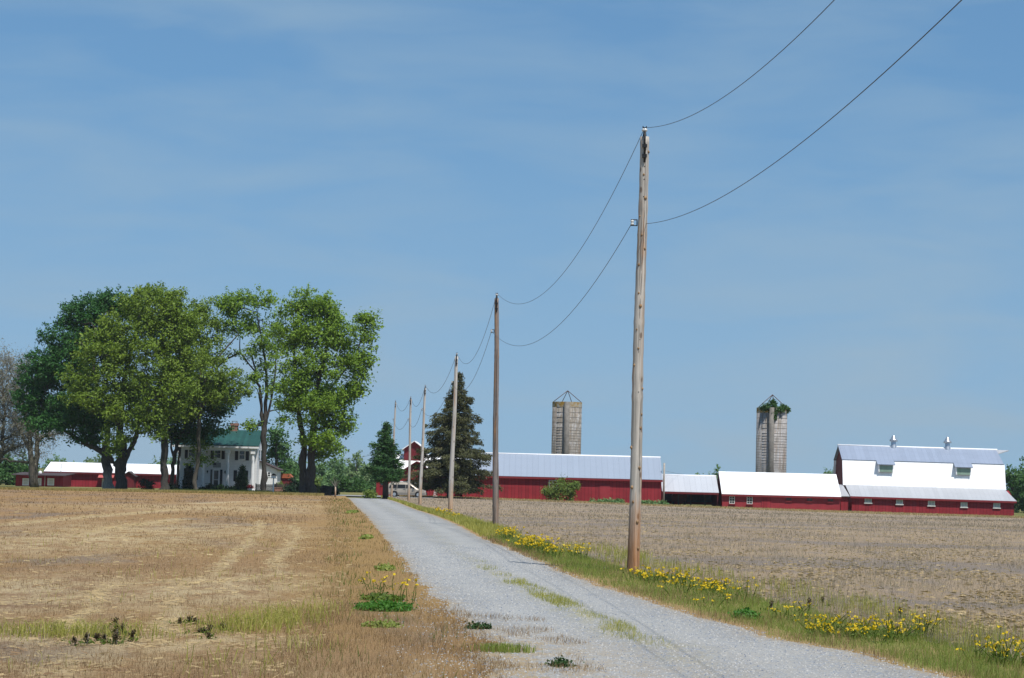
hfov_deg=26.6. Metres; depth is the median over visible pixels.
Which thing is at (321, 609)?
grass clump
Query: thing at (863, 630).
wildflower
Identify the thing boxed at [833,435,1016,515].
gambrel barn
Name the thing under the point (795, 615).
wildflower
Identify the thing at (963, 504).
window
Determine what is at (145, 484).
bush
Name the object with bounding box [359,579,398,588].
wildflower
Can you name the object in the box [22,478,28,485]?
window
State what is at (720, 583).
wildflower
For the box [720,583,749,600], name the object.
wildflower
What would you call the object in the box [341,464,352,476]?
broadleaf tree
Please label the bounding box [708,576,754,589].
wildflower
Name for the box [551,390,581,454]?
silo
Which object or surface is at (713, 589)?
wildflower
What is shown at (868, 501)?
window
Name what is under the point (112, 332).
shade tree
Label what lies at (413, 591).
wildflower
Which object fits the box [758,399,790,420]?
vine
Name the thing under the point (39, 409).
maple tree
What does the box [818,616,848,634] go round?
wildflower
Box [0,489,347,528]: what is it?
dry grass
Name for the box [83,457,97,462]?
broadleaf tree
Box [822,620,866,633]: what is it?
wildflower
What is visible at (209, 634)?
dock weed
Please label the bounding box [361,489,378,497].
bush
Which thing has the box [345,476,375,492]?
bush
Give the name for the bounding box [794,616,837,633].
wildflower
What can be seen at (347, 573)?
weeds
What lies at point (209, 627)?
dock weed
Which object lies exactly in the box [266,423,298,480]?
pear tree
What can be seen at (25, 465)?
broadleaf tree
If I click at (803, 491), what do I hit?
white roofed barn
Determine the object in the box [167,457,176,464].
broadleaf tree
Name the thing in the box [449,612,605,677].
lane grass
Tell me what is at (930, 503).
window
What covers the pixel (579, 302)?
power wire
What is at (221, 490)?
lawn grass
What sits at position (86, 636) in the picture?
dock weed
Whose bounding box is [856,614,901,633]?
wildflower
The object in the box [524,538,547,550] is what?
wildflower
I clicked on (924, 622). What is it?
wildflower
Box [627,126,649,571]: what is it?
utility pole
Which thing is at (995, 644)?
wildflower
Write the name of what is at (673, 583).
wildflower
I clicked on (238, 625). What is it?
grass clump
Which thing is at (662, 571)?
wildflower
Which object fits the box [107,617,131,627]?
dock weed
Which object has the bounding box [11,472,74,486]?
shed
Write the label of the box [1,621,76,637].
grass clump
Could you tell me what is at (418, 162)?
sky
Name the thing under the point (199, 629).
dock weed
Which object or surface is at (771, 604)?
dock weed
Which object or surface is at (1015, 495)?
broadleaf tree
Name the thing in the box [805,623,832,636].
wildflower
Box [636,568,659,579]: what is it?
wildflower
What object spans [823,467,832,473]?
broadleaf tree
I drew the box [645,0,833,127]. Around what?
power wire
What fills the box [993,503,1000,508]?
window
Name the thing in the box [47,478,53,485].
window
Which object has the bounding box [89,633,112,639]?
dock weed
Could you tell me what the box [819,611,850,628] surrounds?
wildflower
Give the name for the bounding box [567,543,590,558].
wildflower
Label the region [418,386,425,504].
utility pole
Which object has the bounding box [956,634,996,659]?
wildflower
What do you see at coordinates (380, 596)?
weed mat
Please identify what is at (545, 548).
wildflower
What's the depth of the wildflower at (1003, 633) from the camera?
23.68 m
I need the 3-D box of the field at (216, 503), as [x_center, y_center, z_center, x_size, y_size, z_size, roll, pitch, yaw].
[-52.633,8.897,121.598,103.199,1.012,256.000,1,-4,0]
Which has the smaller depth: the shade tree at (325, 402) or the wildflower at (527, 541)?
the wildflower at (527, 541)
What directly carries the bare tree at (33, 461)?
on the ground at (354, 493)
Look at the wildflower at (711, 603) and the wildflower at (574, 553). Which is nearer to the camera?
the wildflower at (711, 603)
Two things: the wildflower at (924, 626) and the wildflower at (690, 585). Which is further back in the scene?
the wildflower at (690, 585)
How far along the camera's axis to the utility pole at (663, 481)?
280.31 m
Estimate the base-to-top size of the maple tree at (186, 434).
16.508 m
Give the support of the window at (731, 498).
in the white roofed barn at (803, 491)
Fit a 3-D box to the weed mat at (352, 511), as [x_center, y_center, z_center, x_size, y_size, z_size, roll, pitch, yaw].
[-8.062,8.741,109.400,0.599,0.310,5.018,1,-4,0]
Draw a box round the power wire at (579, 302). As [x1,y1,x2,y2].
[492,225,630,345]
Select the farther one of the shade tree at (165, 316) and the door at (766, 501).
the door at (766, 501)
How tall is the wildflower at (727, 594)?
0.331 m
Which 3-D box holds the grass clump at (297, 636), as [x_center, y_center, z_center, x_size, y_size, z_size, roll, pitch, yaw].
[-2.271,3.215,23.280,1.686,0.264,2.252,1,-4,0]
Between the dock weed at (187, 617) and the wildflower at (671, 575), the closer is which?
the dock weed at (187, 617)
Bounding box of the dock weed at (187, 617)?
[184,615,193,624]
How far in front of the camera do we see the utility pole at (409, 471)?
193.63 m
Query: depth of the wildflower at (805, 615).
28.05 m
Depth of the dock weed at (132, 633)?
23.78 m
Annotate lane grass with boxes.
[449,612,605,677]
[475,560,694,647]
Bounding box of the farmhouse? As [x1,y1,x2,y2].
[172,421,283,490]
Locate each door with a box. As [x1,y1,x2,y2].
[212,469,219,485]
[600,485,609,498]
[761,497,770,507]
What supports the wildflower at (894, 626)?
on the verge at (773, 636)
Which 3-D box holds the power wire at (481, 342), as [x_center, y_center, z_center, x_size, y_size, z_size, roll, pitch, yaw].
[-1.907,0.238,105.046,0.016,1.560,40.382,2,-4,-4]
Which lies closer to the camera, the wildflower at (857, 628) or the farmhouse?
the wildflower at (857, 628)
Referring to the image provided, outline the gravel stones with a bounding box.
[378,544,955,677]
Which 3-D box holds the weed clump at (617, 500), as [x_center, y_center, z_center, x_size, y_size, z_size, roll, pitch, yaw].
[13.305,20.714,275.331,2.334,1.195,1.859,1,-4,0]
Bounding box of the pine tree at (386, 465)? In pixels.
[360,421,405,498]
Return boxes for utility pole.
[390,401,395,497]
[407,396,411,500]
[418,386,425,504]
[448,352,457,511]
[491,293,498,524]
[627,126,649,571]
[663,463,664,500]
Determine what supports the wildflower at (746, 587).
on the verge at (773, 636)
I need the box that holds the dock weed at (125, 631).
[111,623,126,634]
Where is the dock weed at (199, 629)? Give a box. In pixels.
[183,627,205,634]
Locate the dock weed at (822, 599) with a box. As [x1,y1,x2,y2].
[813,596,834,607]
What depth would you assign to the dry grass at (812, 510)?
265.64 m
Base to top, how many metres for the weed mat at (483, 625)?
0.208 m
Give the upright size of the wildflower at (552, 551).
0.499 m
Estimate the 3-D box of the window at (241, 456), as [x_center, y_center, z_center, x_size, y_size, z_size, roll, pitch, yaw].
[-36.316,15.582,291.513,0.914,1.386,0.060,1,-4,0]
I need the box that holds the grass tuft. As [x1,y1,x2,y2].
[453,641,542,653]
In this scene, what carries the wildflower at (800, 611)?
on the verge at (773, 636)
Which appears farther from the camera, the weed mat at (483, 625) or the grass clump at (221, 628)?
the weed mat at (483, 625)
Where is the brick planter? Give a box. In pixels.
[274,487,282,491]
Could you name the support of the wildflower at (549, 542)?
on the verge at (773, 636)
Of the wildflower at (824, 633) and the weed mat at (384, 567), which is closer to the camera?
the wildflower at (824, 633)
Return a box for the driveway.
[333,495,431,497]
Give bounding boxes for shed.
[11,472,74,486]
[44,462,176,487]
[281,474,292,485]
[661,474,718,506]
[839,485,849,510]
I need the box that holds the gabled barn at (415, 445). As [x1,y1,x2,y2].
[376,441,461,496]
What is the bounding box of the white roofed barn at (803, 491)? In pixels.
[717,471,840,510]
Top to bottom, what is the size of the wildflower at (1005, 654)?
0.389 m
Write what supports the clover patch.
on the verge at (367, 649)
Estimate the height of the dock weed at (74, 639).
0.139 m
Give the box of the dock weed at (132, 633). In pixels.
[123,629,141,641]
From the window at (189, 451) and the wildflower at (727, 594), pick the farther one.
the window at (189, 451)
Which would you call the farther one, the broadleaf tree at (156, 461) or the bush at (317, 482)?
the broadleaf tree at (156, 461)
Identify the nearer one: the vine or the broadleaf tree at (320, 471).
the vine
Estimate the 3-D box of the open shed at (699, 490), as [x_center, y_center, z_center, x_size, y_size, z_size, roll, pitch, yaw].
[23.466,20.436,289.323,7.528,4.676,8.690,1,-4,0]
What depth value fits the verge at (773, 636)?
28.86 m
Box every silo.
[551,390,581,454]
[755,394,786,472]
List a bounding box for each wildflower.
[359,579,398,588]
[362,571,387,590]
[372,579,385,592]
[381,573,405,589]
[392,582,408,602]
[404,579,417,603]
[507,532,527,544]
[509,533,536,548]
[514,535,536,550]
[521,538,538,551]
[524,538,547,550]
[536,538,550,554]
[539,540,566,558]
[539,542,558,555]
[540,536,559,552]
[546,543,564,555]
[564,544,584,556]
[566,541,584,555]
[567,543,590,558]
[620,567,646,580]
[634,566,674,579]
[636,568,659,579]
[642,571,664,582]
[643,569,662,581]
[647,566,672,578]
[657,579,694,596]
[662,579,686,587]
[666,567,699,580]
[675,572,687,586]
[675,573,697,593]
[676,568,693,581]
[685,572,702,587]
[688,578,723,593]
[692,579,717,590]
[693,597,729,607]
[695,578,732,586]
[701,584,725,596]
[705,584,720,595]
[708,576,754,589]
[708,578,726,591]
[716,587,740,603]
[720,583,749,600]
[737,580,757,596]
[767,606,790,617]
[786,601,811,619]
[786,605,813,624]
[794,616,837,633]
[796,601,813,614]
[804,614,857,631]
[804,619,830,636]
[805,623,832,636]
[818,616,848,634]
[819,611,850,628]
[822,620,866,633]
[829,622,857,637]
[829,624,872,640]
[833,617,871,637]
[850,622,886,633]
[850,623,888,643]
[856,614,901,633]
[862,618,920,639]
[864,620,907,638]
[869,615,913,641]
[873,622,924,642]
[887,612,918,640]
[895,622,923,639]
[899,608,939,638]
[901,617,945,638]
[910,614,935,637]
[912,614,932,634]
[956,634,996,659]
[974,625,1005,661]
[975,636,1023,668]
[986,631,1023,662]
[988,635,1023,663]
[996,640,1019,663]
[1001,640,1023,665]
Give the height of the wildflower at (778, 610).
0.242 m
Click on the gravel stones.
(612, 602)
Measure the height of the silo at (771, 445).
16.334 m
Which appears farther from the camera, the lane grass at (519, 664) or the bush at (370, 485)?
the bush at (370, 485)
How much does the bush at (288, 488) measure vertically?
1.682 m
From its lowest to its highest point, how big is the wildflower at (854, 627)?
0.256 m
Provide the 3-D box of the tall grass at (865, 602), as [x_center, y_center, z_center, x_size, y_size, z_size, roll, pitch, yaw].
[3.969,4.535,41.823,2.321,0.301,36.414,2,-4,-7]
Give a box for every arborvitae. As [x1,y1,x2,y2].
[180,464,194,488]
[234,464,248,489]
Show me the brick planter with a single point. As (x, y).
(277, 489)
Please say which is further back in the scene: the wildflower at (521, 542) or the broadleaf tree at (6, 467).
the broadleaf tree at (6, 467)
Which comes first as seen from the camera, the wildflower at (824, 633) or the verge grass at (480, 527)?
the wildflower at (824, 633)
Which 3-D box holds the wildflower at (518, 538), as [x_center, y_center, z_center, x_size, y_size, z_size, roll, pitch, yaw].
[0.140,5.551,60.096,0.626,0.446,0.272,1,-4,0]
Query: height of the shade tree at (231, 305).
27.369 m
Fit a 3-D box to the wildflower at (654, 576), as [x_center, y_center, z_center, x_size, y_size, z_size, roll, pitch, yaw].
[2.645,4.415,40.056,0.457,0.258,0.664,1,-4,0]
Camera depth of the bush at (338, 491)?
261.10 m
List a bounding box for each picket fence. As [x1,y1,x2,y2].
[255,483,275,491]
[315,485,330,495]
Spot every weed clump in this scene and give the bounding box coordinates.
[589,497,611,502]
[610,498,624,502]
[641,499,657,503]
[655,500,668,504]
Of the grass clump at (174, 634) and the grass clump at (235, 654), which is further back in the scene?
the grass clump at (174, 634)
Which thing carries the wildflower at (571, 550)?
on the verge at (773, 636)
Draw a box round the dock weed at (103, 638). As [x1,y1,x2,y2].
[97,633,113,644]
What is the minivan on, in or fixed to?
on the driveway
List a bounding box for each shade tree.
[54,282,176,488]
[119,280,218,489]
[169,295,257,489]
[209,283,292,490]
[265,282,384,492]
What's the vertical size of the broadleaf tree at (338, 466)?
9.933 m
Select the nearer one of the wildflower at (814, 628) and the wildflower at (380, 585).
the wildflower at (814, 628)
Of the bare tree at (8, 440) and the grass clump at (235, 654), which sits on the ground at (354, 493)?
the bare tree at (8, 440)
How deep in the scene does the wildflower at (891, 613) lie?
26.83 m
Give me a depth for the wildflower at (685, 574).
40.45 m
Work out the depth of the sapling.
225.38 m
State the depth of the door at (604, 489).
279.30 m
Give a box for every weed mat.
[345,510,358,512]
[357,591,408,601]
[359,534,373,538]
[361,618,403,627]
[374,562,401,570]
[464,620,491,629]
[540,655,584,667]
[727,606,762,619]
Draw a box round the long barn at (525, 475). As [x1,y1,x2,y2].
[462,452,662,502]
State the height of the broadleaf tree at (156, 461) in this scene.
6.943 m
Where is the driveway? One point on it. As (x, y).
(377, 496)
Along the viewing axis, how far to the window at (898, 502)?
289.22 m
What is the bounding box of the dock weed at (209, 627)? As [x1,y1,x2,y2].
[203,624,214,632]
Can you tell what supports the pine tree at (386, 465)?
on the ground at (354, 493)
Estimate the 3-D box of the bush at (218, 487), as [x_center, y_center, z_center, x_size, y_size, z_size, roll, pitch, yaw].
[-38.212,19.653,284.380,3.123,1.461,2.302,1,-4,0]
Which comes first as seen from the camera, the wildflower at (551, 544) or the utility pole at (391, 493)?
the wildflower at (551, 544)
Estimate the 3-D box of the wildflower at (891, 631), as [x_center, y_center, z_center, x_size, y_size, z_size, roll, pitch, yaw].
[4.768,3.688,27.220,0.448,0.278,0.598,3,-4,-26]
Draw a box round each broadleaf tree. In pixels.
[0,453,27,484]
[10,449,39,473]
[40,454,65,471]
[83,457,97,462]
[148,455,169,463]
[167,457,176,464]
[286,455,307,483]
[314,461,334,485]
[324,457,346,485]
[337,450,371,483]
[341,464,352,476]
[366,473,375,492]
[708,464,720,478]
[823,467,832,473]
[1005,464,1021,511]
[1006,456,1023,512]
[1017,491,1023,509]
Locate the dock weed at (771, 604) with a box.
[760,600,780,611]
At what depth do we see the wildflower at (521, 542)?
56.99 m
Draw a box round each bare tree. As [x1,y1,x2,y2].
[0,338,45,464]
[0,345,68,486]
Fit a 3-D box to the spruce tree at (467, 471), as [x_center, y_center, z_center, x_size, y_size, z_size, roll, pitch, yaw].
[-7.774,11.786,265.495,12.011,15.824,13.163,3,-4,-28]
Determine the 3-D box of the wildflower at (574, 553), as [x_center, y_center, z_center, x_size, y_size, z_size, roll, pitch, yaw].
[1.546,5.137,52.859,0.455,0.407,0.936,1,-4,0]
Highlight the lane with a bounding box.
[348,498,946,677]
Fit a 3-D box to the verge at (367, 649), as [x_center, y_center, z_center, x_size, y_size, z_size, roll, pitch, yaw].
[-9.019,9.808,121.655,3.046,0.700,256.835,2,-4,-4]
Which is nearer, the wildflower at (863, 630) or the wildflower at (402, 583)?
the wildflower at (863, 630)
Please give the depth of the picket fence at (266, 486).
279.29 m
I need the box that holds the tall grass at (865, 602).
[557,540,1023,655]
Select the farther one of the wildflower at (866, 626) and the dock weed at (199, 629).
the wildflower at (866, 626)
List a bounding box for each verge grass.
[381,495,524,536]
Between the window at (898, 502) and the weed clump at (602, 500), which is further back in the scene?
the window at (898, 502)
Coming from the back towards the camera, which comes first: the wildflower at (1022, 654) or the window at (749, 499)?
the window at (749, 499)
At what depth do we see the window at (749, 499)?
284.25 m
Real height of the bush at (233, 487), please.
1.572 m
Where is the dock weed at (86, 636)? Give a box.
[78,632,97,645]
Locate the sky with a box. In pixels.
[0,0,1023,489]
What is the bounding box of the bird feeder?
[271,473,275,491]
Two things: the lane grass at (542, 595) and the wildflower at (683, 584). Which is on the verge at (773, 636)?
the wildflower at (683, 584)
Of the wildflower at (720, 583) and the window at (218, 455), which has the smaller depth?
the wildflower at (720, 583)
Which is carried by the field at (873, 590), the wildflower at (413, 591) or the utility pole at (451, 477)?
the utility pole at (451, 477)
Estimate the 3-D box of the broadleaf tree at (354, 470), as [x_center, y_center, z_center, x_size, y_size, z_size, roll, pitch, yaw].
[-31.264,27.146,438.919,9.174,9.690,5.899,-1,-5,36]
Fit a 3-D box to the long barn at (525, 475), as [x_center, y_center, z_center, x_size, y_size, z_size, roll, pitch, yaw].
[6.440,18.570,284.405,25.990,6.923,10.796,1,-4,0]
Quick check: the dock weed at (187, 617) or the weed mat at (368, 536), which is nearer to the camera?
the dock weed at (187, 617)
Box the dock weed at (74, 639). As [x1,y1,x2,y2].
[56,636,88,645]
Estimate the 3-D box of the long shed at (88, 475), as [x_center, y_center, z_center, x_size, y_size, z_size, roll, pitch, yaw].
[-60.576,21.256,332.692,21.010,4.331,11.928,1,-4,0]
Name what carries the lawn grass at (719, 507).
on the ground at (354, 493)
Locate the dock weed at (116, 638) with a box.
[110,631,127,645]
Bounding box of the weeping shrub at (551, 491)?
[539,474,580,500]
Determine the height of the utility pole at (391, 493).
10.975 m
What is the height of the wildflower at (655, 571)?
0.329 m
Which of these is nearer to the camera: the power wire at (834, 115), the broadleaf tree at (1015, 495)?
the power wire at (834, 115)
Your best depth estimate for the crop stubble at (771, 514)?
153.96 m
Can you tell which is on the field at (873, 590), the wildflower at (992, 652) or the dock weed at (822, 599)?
the dock weed at (822, 599)
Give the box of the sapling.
[332,478,338,496]
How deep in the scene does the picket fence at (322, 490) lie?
257.33 m
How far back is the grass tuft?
23.59 m
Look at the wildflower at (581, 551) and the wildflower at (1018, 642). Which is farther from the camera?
the wildflower at (581, 551)
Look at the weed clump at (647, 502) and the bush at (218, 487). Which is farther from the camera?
the bush at (218, 487)
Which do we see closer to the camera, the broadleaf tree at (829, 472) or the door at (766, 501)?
the door at (766, 501)
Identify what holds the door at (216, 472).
in the farmhouse
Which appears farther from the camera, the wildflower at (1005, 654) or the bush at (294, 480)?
the bush at (294, 480)
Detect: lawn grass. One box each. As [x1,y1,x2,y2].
[165,488,294,492]
[410,495,1014,516]
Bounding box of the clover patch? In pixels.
[349,599,418,611]
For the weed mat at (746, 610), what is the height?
0.275 m
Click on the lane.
(396, 523)
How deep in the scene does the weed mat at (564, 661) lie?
22.00 m
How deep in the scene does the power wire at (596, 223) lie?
52.93 m
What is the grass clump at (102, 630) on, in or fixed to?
on the field at (216, 503)
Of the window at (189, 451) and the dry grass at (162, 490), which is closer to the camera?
the dry grass at (162, 490)
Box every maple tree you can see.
[5,284,138,488]
[155,371,238,488]
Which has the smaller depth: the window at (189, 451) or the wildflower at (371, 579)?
the wildflower at (371, 579)
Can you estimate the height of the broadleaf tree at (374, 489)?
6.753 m
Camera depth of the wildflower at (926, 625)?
27.48 m
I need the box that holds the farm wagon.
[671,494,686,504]
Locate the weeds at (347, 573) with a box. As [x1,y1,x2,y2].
[282,497,483,677]
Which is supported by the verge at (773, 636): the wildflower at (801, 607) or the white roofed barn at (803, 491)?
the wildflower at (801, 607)
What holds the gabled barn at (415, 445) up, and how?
on the ground at (354, 493)
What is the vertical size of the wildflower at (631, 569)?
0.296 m
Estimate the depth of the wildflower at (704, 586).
37.72 m
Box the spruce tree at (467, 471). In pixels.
[401,371,503,497]
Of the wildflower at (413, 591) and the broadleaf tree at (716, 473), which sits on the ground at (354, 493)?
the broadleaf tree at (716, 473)
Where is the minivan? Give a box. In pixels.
[388,481,426,496]
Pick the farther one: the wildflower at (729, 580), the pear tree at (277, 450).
the pear tree at (277, 450)
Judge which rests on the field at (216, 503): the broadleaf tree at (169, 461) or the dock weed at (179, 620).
the dock weed at (179, 620)
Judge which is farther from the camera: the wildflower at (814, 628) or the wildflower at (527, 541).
the wildflower at (527, 541)
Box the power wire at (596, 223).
[501,132,642,303]
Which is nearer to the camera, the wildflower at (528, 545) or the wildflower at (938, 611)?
the wildflower at (938, 611)
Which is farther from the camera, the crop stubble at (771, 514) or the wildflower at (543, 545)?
the crop stubble at (771, 514)
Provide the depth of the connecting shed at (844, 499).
286.80 m
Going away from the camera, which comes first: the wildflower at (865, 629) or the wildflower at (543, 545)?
the wildflower at (865, 629)
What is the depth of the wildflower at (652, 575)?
40.23 m
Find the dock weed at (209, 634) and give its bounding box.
[195,632,216,638]
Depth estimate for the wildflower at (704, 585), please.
36.50 m
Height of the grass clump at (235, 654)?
0.279 m
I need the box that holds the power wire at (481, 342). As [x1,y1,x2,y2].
[457,305,493,363]
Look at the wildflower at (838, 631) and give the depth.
27.21 m
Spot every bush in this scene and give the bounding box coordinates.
[137,478,156,489]
[197,485,209,489]
[210,484,229,489]
[225,484,240,490]
[281,483,297,491]
[285,476,298,491]
[314,477,322,492]
[328,470,359,492]
[328,484,340,494]
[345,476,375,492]
[358,477,373,489]
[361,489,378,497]
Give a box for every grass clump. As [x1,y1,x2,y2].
[0,615,173,641]
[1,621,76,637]
[4,615,182,642]
[134,626,212,638]
[159,614,258,634]
[170,605,329,636]
[171,638,299,666]
[215,628,379,655]
[226,599,345,627]
[265,593,400,616]
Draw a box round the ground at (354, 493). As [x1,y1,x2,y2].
[0,468,1023,515]
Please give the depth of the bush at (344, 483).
328.03 m
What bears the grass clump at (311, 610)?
on the field at (216, 503)
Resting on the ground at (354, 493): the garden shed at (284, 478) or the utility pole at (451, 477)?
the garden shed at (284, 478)
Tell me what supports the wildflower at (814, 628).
on the verge at (773, 636)
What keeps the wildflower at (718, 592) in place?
on the verge at (773, 636)
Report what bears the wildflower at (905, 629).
on the verge at (773, 636)
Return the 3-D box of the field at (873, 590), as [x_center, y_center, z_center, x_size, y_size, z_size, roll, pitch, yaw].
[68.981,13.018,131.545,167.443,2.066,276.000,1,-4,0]
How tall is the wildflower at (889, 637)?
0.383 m
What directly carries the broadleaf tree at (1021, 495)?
on the ground at (354, 493)
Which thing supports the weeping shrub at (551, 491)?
on the ground at (354, 493)
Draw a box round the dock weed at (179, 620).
[168,617,194,623]
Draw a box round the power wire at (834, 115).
[646,0,961,223]
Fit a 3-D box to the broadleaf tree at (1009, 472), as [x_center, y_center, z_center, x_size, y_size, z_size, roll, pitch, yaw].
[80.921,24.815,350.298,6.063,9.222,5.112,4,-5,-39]
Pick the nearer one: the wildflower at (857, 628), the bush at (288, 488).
the wildflower at (857, 628)
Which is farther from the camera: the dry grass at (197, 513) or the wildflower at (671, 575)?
the dry grass at (197, 513)
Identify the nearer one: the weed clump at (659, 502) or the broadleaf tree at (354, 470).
the weed clump at (659, 502)
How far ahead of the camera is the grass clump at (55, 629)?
24.20 m
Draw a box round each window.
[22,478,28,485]
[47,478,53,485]
[188,450,195,457]
[214,450,220,458]
[238,451,245,459]
[728,496,734,504]
[746,497,752,504]
[864,499,871,503]
[895,500,903,504]
[927,501,935,506]
[960,502,967,507]
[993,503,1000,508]
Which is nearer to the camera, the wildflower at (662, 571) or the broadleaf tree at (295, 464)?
the wildflower at (662, 571)
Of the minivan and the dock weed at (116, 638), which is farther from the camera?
the minivan
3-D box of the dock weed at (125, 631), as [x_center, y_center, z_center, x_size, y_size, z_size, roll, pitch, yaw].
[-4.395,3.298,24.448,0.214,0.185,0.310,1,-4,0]
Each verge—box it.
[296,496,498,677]
[388,499,1023,677]
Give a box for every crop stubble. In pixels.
[394,496,1023,528]
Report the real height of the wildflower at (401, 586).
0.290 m
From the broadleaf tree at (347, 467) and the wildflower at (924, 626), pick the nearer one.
the wildflower at (924, 626)
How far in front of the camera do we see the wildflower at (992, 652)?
23.59 m
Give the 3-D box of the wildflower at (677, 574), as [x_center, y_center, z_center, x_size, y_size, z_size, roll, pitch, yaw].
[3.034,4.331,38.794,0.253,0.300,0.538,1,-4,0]
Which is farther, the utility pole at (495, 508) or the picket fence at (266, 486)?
the picket fence at (266, 486)
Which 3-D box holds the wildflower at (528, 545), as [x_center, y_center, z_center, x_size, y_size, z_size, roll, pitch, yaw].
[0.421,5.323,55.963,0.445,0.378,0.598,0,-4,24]
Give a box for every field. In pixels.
[0,489,357,677]
[393,497,1023,660]
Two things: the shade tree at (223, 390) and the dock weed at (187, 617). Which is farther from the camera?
the shade tree at (223, 390)
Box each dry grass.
[0,486,323,495]
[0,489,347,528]
[399,495,1023,517]
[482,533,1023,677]
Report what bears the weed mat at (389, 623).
on the verge at (367, 649)
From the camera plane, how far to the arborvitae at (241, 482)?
286.93 m
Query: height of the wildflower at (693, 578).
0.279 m
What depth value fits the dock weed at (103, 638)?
23.35 m
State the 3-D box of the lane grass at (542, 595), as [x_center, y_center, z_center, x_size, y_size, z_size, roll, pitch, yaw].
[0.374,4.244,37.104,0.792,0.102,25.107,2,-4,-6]
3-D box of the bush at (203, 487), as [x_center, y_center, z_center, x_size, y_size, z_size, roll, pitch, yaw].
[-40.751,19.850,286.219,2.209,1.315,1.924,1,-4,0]
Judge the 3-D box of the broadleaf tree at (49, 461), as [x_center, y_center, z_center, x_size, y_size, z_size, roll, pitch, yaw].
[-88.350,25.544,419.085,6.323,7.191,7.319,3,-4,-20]

